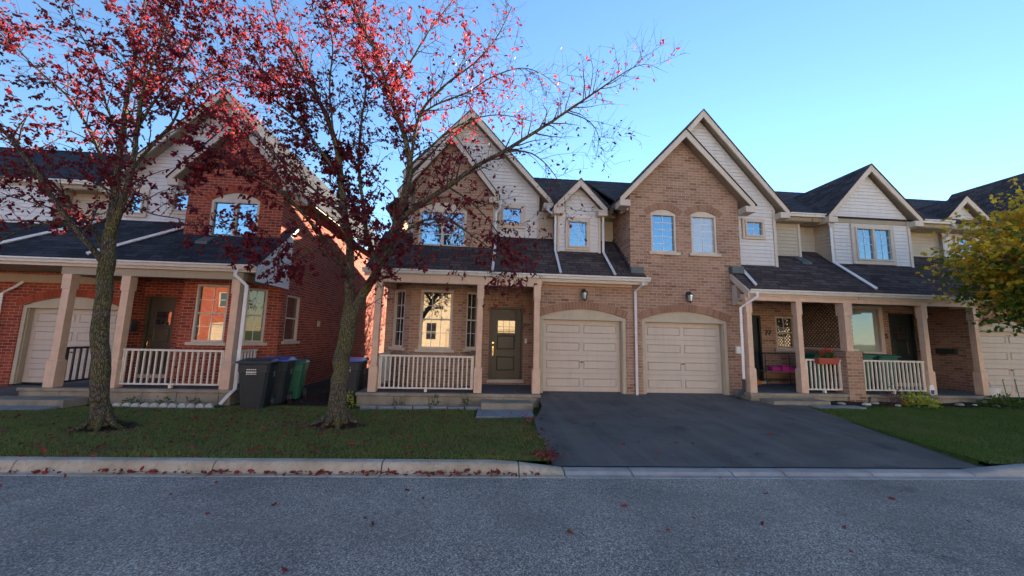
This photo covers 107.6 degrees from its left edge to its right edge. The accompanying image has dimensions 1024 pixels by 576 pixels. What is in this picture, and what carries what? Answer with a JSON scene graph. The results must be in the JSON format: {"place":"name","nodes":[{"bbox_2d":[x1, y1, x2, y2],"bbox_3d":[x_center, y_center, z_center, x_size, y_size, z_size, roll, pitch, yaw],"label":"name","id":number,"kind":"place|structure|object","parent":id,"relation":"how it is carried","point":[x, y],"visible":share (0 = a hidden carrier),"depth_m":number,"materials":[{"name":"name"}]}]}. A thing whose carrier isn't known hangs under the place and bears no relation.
{"place":"outdoors","nodes":[
{"label":"outdoors","id":0,"kind":"place"},
{"bbox_2d":[0,385,34,395],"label":"neighbour driveway","id":1,"kind":"structure","parent":0,"point":[10,390],"depth_m":9.59,"materials":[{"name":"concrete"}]},
{"bbox_2d":[0,404,550,460],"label":"lawn","id":2,"kind":"structure","parent":0,"point":[536,410],"depth_m":5.92,"materials":[{"name":"green plant"}]},
{"bbox_2d":[0,406,23,409],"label":"paving slab","id":3,"kind":"structure","parent":2,"relation":"on","point":[5,407],"depth_m":8.02,"materials":[{"name":"grey concrete"}]},
{"bbox_2d":[6,406,58,410],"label":"paving slab","id":4,"kind":"structure","parent":2,"relation":"on","point":[39,408],"depth_m":8.06,"materials":[{"name":"grey concrete"}]},
{"bbox_2d":[79,424,145,431],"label":"tree pit soil","id":5,"kind":"object","parent":2,"relation":"on","point":[128,426],"visible":0.22,"depth_m":6.40,"materials":[{"name":"brown soil"}]},
{"bbox_2d":[0,0,294,432],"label":"cherry tree","id":6,"kind":"object","parent":5,"relation":"on","point":[101,414],"visible":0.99,"depth_m":6.79,"materials":[{"name":"red plant"}]},
{"bbox_2d":[112,402,121,406],"bbox_3d":[-9.050,2.683,8.574,0.180,0.115,0.060,2,-7,-4],"label":"edging stone","id":7,"kind":"object","parent":2,"relation":"on","point":[118,404],"visible":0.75,"depth_m":8.55,"materials":[{"name":"white stone"}]},
{"bbox_2d":[122,402,130,406],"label":"edging stone","id":8,"kind":"object","parent":2,"relation":"on","point":[127,404],"visible":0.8,"depth_m":8.57,"materials":[{"name":"white stone"}]},
{"bbox_2d":[121,395,147,403],"bbox_3d":[-8.882,2.664,8.795,0.474,0.284,0.291,2,-7,-4],"label":"plant","id":9,"kind":"object","parent":2,"relation":"on","point":[132,399],"visible":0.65,"depth_m":8.78,"materials":[{"name":"green plant"}]},
{"bbox_2d":[130,403,139,406],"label":"edging stone","id":10,"kind":"object","parent":2,"relation":"on","point":[135,405],"visible":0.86,"depth_m":8.58,"materials":[{"name":"white stone"}]},
{"bbox_2d":[140,403,149,407],"bbox_3d":[-8.453,2.704,8.631,0.180,0.115,0.060,2,-7,-4],"label":"edging stone","id":11,"kind":"object","parent":2,"relation":"on","point":[144,405],"visible":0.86,"depth_m":8.60,"materials":[{"name":"white stone"}]},
{"bbox_2d":[149,403,158,407],"bbox_3d":[-8.252,2.710,8.636,0.180,0.115,0.060,2,-7,-4],"label":"edging stone","id":12,"kind":"object","parent":2,"relation":"on","point":[154,405],"visible":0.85,"depth_m":8.61,"materials":[{"name":"white stone"}]},
{"bbox_2d":[158,403,167,407],"bbox_3d":[-8.054,2.718,8.662,0.180,0.115,0.060,2,-7,-4],"label":"edging stone","id":13,"kind":"object","parent":2,"relation":"on","point":[163,405],"visible":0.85,"depth_m":8.63,"materials":[{"name":"white stone"}]},
{"bbox_2d":[155,396,174,404],"bbox_3d":[-8.187,2.679,8.842,0.502,0.305,0.286,2,-7,-4],"label":"plant","id":14,"kind":"object","parent":2,"relation":"on","point":[161,401],"visible":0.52,"depth_m":8.84,"materials":[{"name":"green plant"}]},
{"bbox_2d":[168,403,177,407],"bbox_3d":[-7.854,2.723,8.668,0.180,0.115,0.060,2,-7,-4],"label":"edging stone","id":15,"kind":"object","parent":2,"relation":"on","point":[171,405],"visible":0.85,"depth_m":8.64,"materials":[{"name":"grey stone"}]},
{"bbox_2d":[177,403,186,407],"bbox_3d":[-7.655,2.731,8.693,0.180,0.115,0.060,2,-7,-4],"label":"edging stone","id":16,"kind":"object","parent":2,"relation":"on","point":[181,405],"visible":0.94,"depth_m":8.67,"materials":[{"name":"grey stone"}]},
{"bbox_2d":[186,403,195,407],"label":"edging stone","id":17,"kind":"object","parent":2,"relation":"on","point":[190,405],"visible":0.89,"depth_m":8.67,"materials":[{"name":"grey stone"}]},
{"bbox_2d":[186,395,201,404],"bbox_3d":[-7.519,2.701,8.904,0.489,0.307,0.286,2,-7,-4],"label":"plant","id":18,"kind":"object","parent":2,"relation":"on","point":[195,399],"visible":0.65,"depth_m":8.91,"materials":[{"name":"green plant"}]},
{"bbox_2d":[196,403,204,408],"bbox_3d":[-7.257,2.744,8.724,0.180,0.115,0.060,2,-7,-4],"label":"edging stone","id":19,"kind":"object","parent":2,"relation":"on","point":[200,405],"visible":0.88,"depth_m":8.70,"materials":[{"name":"grey stone"}]},
{"bbox_2d":[205,403,213,408],"bbox_3d":[-7.057,2.750,8.730,0.180,0.115,0.060,2,-7,-4],"label":"edging stone","id":20,"kind":"object","parent":2,"relation":"on","point":[209,405],"visible":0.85,"depth_m":8.70,"materials":[{"name":"grey stone"}]},
{"bbox_2d":[235,358,279,408],"bbox_3d":[-6.050,2.267,8.913,0.713,1.166,0.879,4,-8,-16],"label":"wheelie bin","id":21,"kind":"object","parent":2,"relation":"on","point":[256,378],"visible":0.98,"depth_m":8.61,"materials":[{"name":"grey plastic"}]},
{"bbox_2d":[316,423,366,428],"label":"tree pit soil","id":22,"kind":"object","parent":2,"relation":"on","point":[350,426],"visible":0.12,"depth_m":6.98,"materials":[{"name":"brown soil"}]},
{"bbox_2d":[142,0,689,431],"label":"cherry tree","id":23,"kind":"object","parent":22,"relation":"on","point":[337,415],"visible":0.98,"depth_m":7.39,"materials":[{"name":"red plant"}]},
{"bbox_2d":[347,391,358,408],"bbox_3d":[-3.995,2.732,9.193,0.460,0.487,0.392,2,-7,-4],"label":"weed","id":24,"kind":"object","parent":2,"relation":"on","point":[349,400],"visible":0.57,"depth_m":9.20,"materials":[{"name":"green plant"}]},
{"bbox_2d":[360,405,377,409],"bbox_3d":[-3.471,2.909,9.072,0.390,0.113,0.128,2,-7,-4],"label":"edging brick","id":25,"kind":"object","parent":2,"relation":"on","point":[365,407],"visible":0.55,"depth_m":9.02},
{"bbox_2d":[378,406,394,409],"bbox_3d":[-3.053,2.928,9.107,0.390,0.106,0.122,2,-7,-4],"label":"edging brick","id":26,"kind":"object","parent":2,"relation":"on","point":[386,407],"visible":0.58,"depth_m":9.05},
{"bbox_2d":[395,405,412,409],"bbox_3d":[-2.634,2.935,9.137,0.390,0.118,0.128,2,-7,-4],"label":"edging brick","id":27,"kind":"object","parent":2,"relation":"on","point":[402,407],"visible":0.59,"depth_m":9.08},
{"bbox_2d":[413,405,429,408],"bbox_3d":[-2.215,2.948,9.169,0.390,0.119,0.131,2,-7,-4],"label":"edging brick","id":28,"kind":"object","parent":2,"relation":"on","point":[420,407],"visible":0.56,"depth_m":9.11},
{"bbox_2d":[428,391,439,405],"bbox_3d":[-1.936,2.821,9.390,0.338,0.445,0.218,-2,-8,27],"label":"weed","id":29,"kind":"object","parent":2,"relation":"on","point":[437,402],"visible":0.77,"depth_m":9.41,"materials":[{"name":"green plant"}]},
{"bbox_2d":[431,406,446,408],"bbox_3d":[-1.796,2.964,9.199,0.390,0.116,0.134,2,-7,-4],"label":"edging brick","id":30,"kind":"object","parent":2,"relation":"on","point":[437,407],"visible":0.52,"depth_m":9.15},
{"bbox_2d":[448,406,463,409],"bbox_3d":[-1.378,2.983,9.235,0.390,0.107,0.128,2,-7,-4],"label":"edging brick","id":31,"kind":"object","parent":2,"relation":"on","point":[455,407],"visible":0.52,"depth_m":9.18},
{"bbox_2d":[458,393,473,408],"bbox_3d":[-1.166,2.860,9.441,0.364,0.419,0.219,4,-8,-22],"label":"weed","id":32,"kind":"object","parent":2,"relation":"on","point":[464,401],"visible":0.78,"depth_m":9.43,"materials":[{"name":"green plant"}]},
{"bbox_2d":[465,406,480,409],"bbox_3d":[-0.960,2.993,9.267,0.390,0.115,0.130,2,-7,-4],"label":"edging brick","id":33,"kind":"object","parent":2,"relation":"on","point":[472,407],"visible":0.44,"depth_m":9.21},
{"bbox_2d":[0,385,970,571],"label":"fallen leaves","id":34,"kind":"object","parent":2,"relation":"on","point":[439,472],"visible":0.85,"depth_m":5.31,"materials":[{"name":"brown plant"}]},
{"bbox_2d":[476,410,505,417],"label":"paving slab","id":35,"kind":"structure","parent":2,"relation":"on","point":[493,413],"depth_m":8.46,"materials":[{"name":"grey concrete"}]},
{"bbox_2d":[505,410,533,417],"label":"paving slab","id":36,"kind":"structure","parent":2,"relation":"on","point":[514,413],"depth_m":8.61,"materials":[{"name":"grey concrete"}]},
{"bbox_2d":[232,368,368,406],"bbox_3d":[-5.858,3.798,16.195,3.300,0.040,14.070,2,-7,-4],"label":"side passage","id":37,"kind":"object","parent":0,"point":[312,389],"visible":0.13,"depth_m":10.77,"materials":[{"name":"concrete"}]},
{"bbox_2d":[263,356,297,403],"bbox_3d":[-6.021,2.351,9.562,0.713,1.166,0.879,3,-8,-14],"label":"wheelie bin","id":38,"kind":"object","parent":37,"relation":"on","point":[283,376],"visible":0.44,"depth_m":9.33,"materials":[{"name":"grey plastic"}]},
{"bbox_2d":[288,359,310,398],"bbox_3d":[-5.995,2.506,10.299,0.640,1.048,0.789,4,-8,-18],"label":"wheelie bin","id":39,"kind":"object","parent":37,"relation":"on","point":[298,378],"visible":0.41,"depth_m":10.06,"materials":[{"name":"green plastic"}]},
{"bbox_2d":[347,357,368,401],"bbox_3d":[-4.298,2.447,9.996,0.713,1.166,0.879,2,-7,-8],"label":"wheelie bin","id":40,"kind":"object","parent":37,"relation":"on","point":[358,366],"visible":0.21,"depth_m":9.69,"materials":[{"name":"grey plastic"}]},
{"bbox_2d":[0,476,1023,575],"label":"road","id":41,"kind":"structure","parent":0,"point":[142,526],"depth_m":3.54,"materials":[{"name":"grey asphalt"}]},
{"bbox_2d":[0,456,565,477],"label":"kerb","id":42,"kind":"structure","parent":41,"relation":"on","point":[68,466],"depth_m":4.74,"materials":[{"name":"concrete"}]},
{"bbox_2d":[562,464,1023,479],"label":"kerb","id":43,"kind":"structure","parent":41,"relation":"on","point":[1009,472],"depth_m":5.09,"materials":[{"name":"concrete"}]},
{"bbox_2d":[0,0,1023,249],"label":"sky","id":44,"kind":"structure","parent":0,"point":[929,94],"materials":[{"name":"blue"}]},
{"bbox_2d":[13,383,1023,468],"bbox_3d":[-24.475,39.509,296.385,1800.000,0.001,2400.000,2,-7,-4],"label":"ground","id":45,"kind":"structure","parent":0,"point":[544,463],"depth_m":6.33,"materials":[{"name":"grey concrete"}]},
{"bbox_2d":[0,88,387,407],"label":"red brick townhouse","id":46,"kind":"structure","parent":45,"relation":"on","point":[189,323],"depth_m":10.45,"materials":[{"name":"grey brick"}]},
{"bbox_2d":[22,308,116,382],"bbox_3d":[-12.209,1.599,10.435,2.304,2.090,0.115,2,-7,-4],"label":"garage door","id":47,"kind":"structure","parent":46,"relation":"in","point":[44,320],"depth_m":10.40,"materials":[{"name":"grey metal"}]},
{"bbox_2d":[123,189,150,217],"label":"window","id":48,"kind":"structure","parent":46,"relation":"in","point":[136,213],"depth_m":11.31,"materials":[{"name":"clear glass"}]},
{"bbox_2d":[143,299,175,373],"bbox_3d":[-10.441,1.434,11.123,0.752,2.195,0.114,2,-7,-4],"label":"front door","id":49,"kind":"structure","parent":46,"relation":"in","point":[160,328],"depth_m":11.15,"materials":[{"name":"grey wood"}]},
{"bbox_2d":[168,190,187,214],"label":"window","id":50,"kind":"structure","parent":46,"relation":"in","point":[183,211],"depth_m":11.40,"materials":[{"name":"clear glass"}]},
{"bbox_2d":[184,284,229,345],"bbox_3d":[-8.229,0.730,10.220,1.020,1.655,0.165,2,-7,-4],"label":"window","id":51,"kind":"structure","parent":46,"relation":"in","point":[211,304],"depth_m":10.26,"materials":[{"name":"clear glass"}]},
{"bbox_2d":[209,193,259,236],"bbox_3d":[-8.103,-2.122,10.983,1.340,1.360,0.090,2,-7,-4],"label":"window","id":52,"kind":"structure","parent":46,"relation":"in","point":[218,204],"depth_m":10.99,"materials":[{"name":"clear glass"}]},
{"bbox_2d":[242,288,267,345],"bbox_3d":[-7.297,0.821,10.642,0.165,1.605,0.690,-5,-10,40],"label":"window","id":53,"kind":"structure","parent":46,"relation":"in","point":[256,306],"depth_m":10.68,"materials":[{"name":"clear glass"}]},
{"bbox_2d":[281,295,299,343],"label":"window","id":54,"kind":"structure","parent":46,"relation":"in","point":[293,303],"depth_m":11.91,"materials":[{"name":"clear glass"}]},
{"bbox_2d":[355,109,650,411],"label":"tan brick townhouse","id":55,"kind":"structure","parent":45,"relation":"on","point":[573,333],"depth_m":11.06,"materials":[{"name":"brown brick"}]},
{"bbox_2d":[388,290,405,349],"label":"window","id":56,"kind":"structure","parent":55,"relation":"in","point":[399,307],"depth_m":11.45,"materials":[{"name":"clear glass"}]},
{"bbox_2d":[415,290,453,352],"bbox_3d":[-2.248,0.972,11.087,1.130,1.835,0.165,2,-7,-4],"label":"window","id":57,"kind":"structure","parent":55,"relation":"in","point":[436,309],"depth_m":11.13,"materials":[{"name":"clear glass"}]},
{"bbox_2d":[418,202,466,246],"bbox_3d":[-2.109,-1.935,11.453,1.430,1.410,0.090,2,-7,-4],"label":"window","id":58,"kind":"structure","parent":55,"relation":"in","point":[430,238],"depth_m":11.45,"materials":[{"name":"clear glass"}]},
{"bbox_2d":[463,292,477,351],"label":"window","id":59,"kind":"structure","parent":55,"relation":"in","point":[471,320],"depth_m":11.54,"materials":[{"name":"clear glass"}]},
{"bbox_2d":[490,309,520,378],"bbox_3d":[-0.197,1.760,11.804,0.945,2.170,0.114,2,-7,-4],"label":"front door","id":60,"kind":"structure","parent":55,"relation":"in","point":[505,324],"depth_m":11.81,"materials":[{"name":"grey wood"}]},
{"bbox_2d":[498,203,525,228],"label":"window","id":61,"kind":"structure","parent":55,"relation":"in","point":[504,214],"depth_m":12.23,"materials":[{"name":"clear glass"}]},
{"bbox_2d":[565,218,589,250],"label":"window","id":62,"kind":"structure","parent":55,"relation":"in","point":[572,241],"depth_m":11.65,"materials":[{"name":"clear glass"}]},
{"bbox_2d":[543,319,619,392],"bbox_3d":[1.974,1.916,10.653,2.284,2.060,0.115,2,-7,-4],"label":"garage door","id":63,"kind":"structure","parent":55,"relation":"in","point":[579,355],"depth_m":10.63,"materials":[{"name":"grey metal"}]},
{"bbox_2d":[584,109,869,405],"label":"tall gabled townhouse","id":64,"kind":"structure","parent":45,"relation":"on","point":[708,222],"depth_m":11.06,"materials":[{"name":"beige brick"}]},
{"bbox_2d":[649,210,680,255],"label":"window","id":65,"kind":"structure","parent":64,"relation":"in","point":[663,224],"depth_m":11.16,"materials":[{"name":"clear glass"}]},
{"bbox_2d":[645,322,721,393],"bbox_3d":[4.948,2.021,10.885,2.354,2.070,0.115,2,-7,-4],"label":"garage door","id":66,"kind":"structure","parent":64,"relation":"in","point":[682,358],"depth_m":10.86,"materials":[{"name":"grey metal"}]},
{"bbox_2d":[689,212,721,256],"bbox_3d":[5.737,-1.617,11.212,0.970,1.395,0.165,2,-7,-4],"label":"window","id":67,"kind":"structure","parent":64,"relation":"in","point":[703,224],"depth_m":11.26,"materials":[{"name":"clear glass"}]},
{"bbox_2d":[741,218,765,239],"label":"window","id":68,"kind":"structure","parent":64,"relation":"in","point":[752,228],"depth_m":11.66,"materials":[{"name":"clear glass"}]},
{"bbox_2d":[752,318,760,380],"bbox_3d":[7.791,2.014,12.454,0.872,2.075,0.067,2,-7,-4],"label":"front door","id":69,"kind":"structure","parent":64,"relation":"in","point":[754,320],"depth_m":12.48,"materials":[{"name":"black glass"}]},
{"bbox_2d":[757,352,795,384],"bbox_3d":[8.512,2.590,11.979,1.124,1.014,0.374,2,-7,-4],"label":"bench","id":70,"kind":"object","parent":64,"relation":"on","point":[766,371],"visible":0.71,"depth_m":11.86,"materials":[{"name":"grey metal"}]},
{"bbox_2d":[768,366,780,370],"bbox_3d":[8.365,2.574,11.938,0.300,0.139,0.210,2,-7,-4],"label":"cushion","id":71,"kind":"object","parent":70,"relation":"on","point":[773,368],"visible":1,"depth_m":11.84,"materials":[{"name":"pink fabric"}]},
{"bbox_2d":[777,365,788,370],"bbox_3d":[8.669,2.564,11.964,0.250,0.179,0.210,2,-7,-4],"label":"cushion","id":72,"kind":"object","parent":70,"relation":"on","point":[784,367],"visible":0.85,"depth_m":11.87,"materials":[{"name":"pink fabric"}]},
{"bbox_2d":[774,316,794,351],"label":"window","id":73,"kind":"structure","parent":64,"relation":"in","point":[785,340],"depth_m":12.61,"materials":[{"name":"clear glass"}]},
{"bbox_2d":[795,353,832,387],"bbox_3d":[9.186,2.502,11.348,0.647,1.058,0.797,2,-7,-4],"label":"wheelie bin","id":74,"kind":"object","parent":64,"relation":"on","point":[811,355],"visible":0.32,"depth_m":11.04,"materials":[{"name":"green plastic"}]},
{"bbox_2d":[813,345,839,364],"bbox_3d":[8.690,1.840,10.338,0.643,0.524,0.227,2,-7,-4],"label":"flower box","id":75,"kind":"object","parent":64,"relation":"attached to","point":[827,360],"visible":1,"depth_m":10.27,"materials":[{"name":"red plastic"}]},
{"bbox_2d":[752,163,1023,402],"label":"townhouse","id":76,"kind":"structure","parent":45,"relation":"on","point":[866,229],"depth_m":12.21,"materials":[{"name":"beige brick"}]},
{"bbox_2d":[851,305,886,353],"bbox_3d":[11.979,1.431,12.741,1.450,1.820,0.115,2,-7,-4],"label":"window","id":77,"kind":"structure","parent":76,"relation":"in","point":[867,321],"depth_m":12.76,"materials":[{"name":"clear glass"}]},
{"bbox_2d":[864,354,875,388],"bbox_3d":[10.416,2.537,11.396,0.660,1.080,0.814,2,-7,-4],"label":"wheelie bin","id":78,"kind":"object","parent":76,"relation":"on","point":[868,357],"visible":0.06,"depth_m":11.08,"materials":[{"name":"green plastic"}]},
{"bbox_2d":[849,223,896,265],"bbox_3d":[11.803,-1.422,12.228,1.510,1.340,0.115,2,-7,-4],"label":"window","id":79,"kind":"structure","parent":76,"relation":"in","point":[871,244],"depth_m":12.22,"materials":[{"name":"clear glass"}]},
{"bbox_2d":[864,353,900,389],"bbox_3d":[11.259,2.571,11.511,0.660,1.080,0.814,2,-7,-4],"label":"wheelie bin","id":80,"kind":"object","parent":76,"relation":"on","point":[885,357],"visible":0.23,"depth_m":11.20,"materials":[{"name":"green plastic"}]},
{"bbox_2d":[890,315,913,382],"bbox_3d":[13.430,2.096,12.884,0.822,2.285,0.114,2,-7,-4],"label":"front door","id":81,"kind":"structure","parent":76,"relation":"in","point":[900,325],"depth_m":12.93,"materials":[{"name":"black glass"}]},
{"bbox_2d":[952,235,979,259],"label":"window","id":82,"kind":"structure","parent":76,"relation":"in","point":[960,236],"depth_m":13.06,"materials":[{"name":"clear glass"}]},
{"bbox_2d":[980,331,1023,397],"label":"garage door","id":83,"kind":"structure","parent":76,"relation":"in","point":[1003,355],"depth_m":11.68,"materials":[{"name":"grey metal"}]},
{"bbox_2d":[906,173,1023,221],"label":"neighbouring townhouse","id":84,"kind":"structure","parent":45,"relation":"on","point":[979,196],"depth_m":16.46,"materials":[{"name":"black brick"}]},
{"bbox_2d":[535,392,986,467],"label":"driveway","id":85,"kind":"structure","parent":0,"point":[717,436],"depth_m":6.71,"materials":[{"name":"grey asphalt"}]},
{"bbox_2d":[546,421,978,465],"bbox_3d":[3.930,2.773,7.407,7.170,0.232,4.300,2,-7,-4],"label":"lawn edge","id":86,"kind":"object","parent":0,"point":[964,458],"visible":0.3,"depth_m":6.09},
{"bbox_2d":[803,405,1023,463],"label":"lawn","id":87,"kind":"structure","parent":0,"point":[984,429],"depth_m":7.42,"materials":[{"name":"green plant"}]},
{"bbox_2d":[809,405,865,409],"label":"paving slab","id":88,"kind":"structure","parent":87,"relation":"on","point":[836,406],"depth_m":9.33,"materials":[{"name":"grey concrete"}]},
{"bbox_2d":[830,401,1022,406],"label":"mulch bed","id":89,"kind":"object","parent":87,"relation":"on","point":[889,404],"visible":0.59,"depth_m":9.98,"materials":[{"name":"soil"}]},
{"bbox_2d":[877,383,911,404],"bbox_3d":[10.231,2.857,9.985,0.720,0.614,0.556,2,-7,-4],"label":"shrub","id":90,"kind":"object","parent":89,"relation":"on","point":[901,401],"visible":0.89,"depth_m":9.95,"materials":[{"name":"green plant"}]},
{"bbox_2d":[898,390,942,409],"bbox_3d":[10.759,2.949,9.866,0.965,0.520,0.742,5,-8,-25],"label":"shrub","id":91,"kind":"object","parent":89,"relation":"on","point":[925,400],"visible":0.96,"depth_m":9.79,"materials":[{"name":"green plant"}]},
{"bbox_2d":[929,385,934,401],"bbox_3d":[11.208,2.883,9.973,0.140,0.580,0.026,2,-7,-4],"label":"yard sign","id":92,"kind":"object","parent":89,"relation":"on","point":[932,390],"visible":0.91,"depth_m":9.98,"materials":[{"name":"white plastic"}]},
{"bbox_2d":[975,393,1023,409],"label":"shrub","id":93,"kind":"object","parent":89,"relation":"on","point":[1000,401],"visible":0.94,"depth_m":9.96,"materials":[{"name":"green plant"}]},
{"bbox_2d":[915,178,1023,336],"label":"maple tree","id":94,"kind":"object","parent":87,"relation":"on","point":[1006,255],"visible":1,"depth_m":8.62,"materials":[{"name":"green plant"}]},
{"bbox_2d":[987,381,1000,396],"bbox_3d":[13.673,2.772,10.707,0.397,0.603,0.397,2,-7,-4],"label":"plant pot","id":95,"kind":"object","parent":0,"point":[992,390],"visible":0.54,"depth_m":10.55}
]}

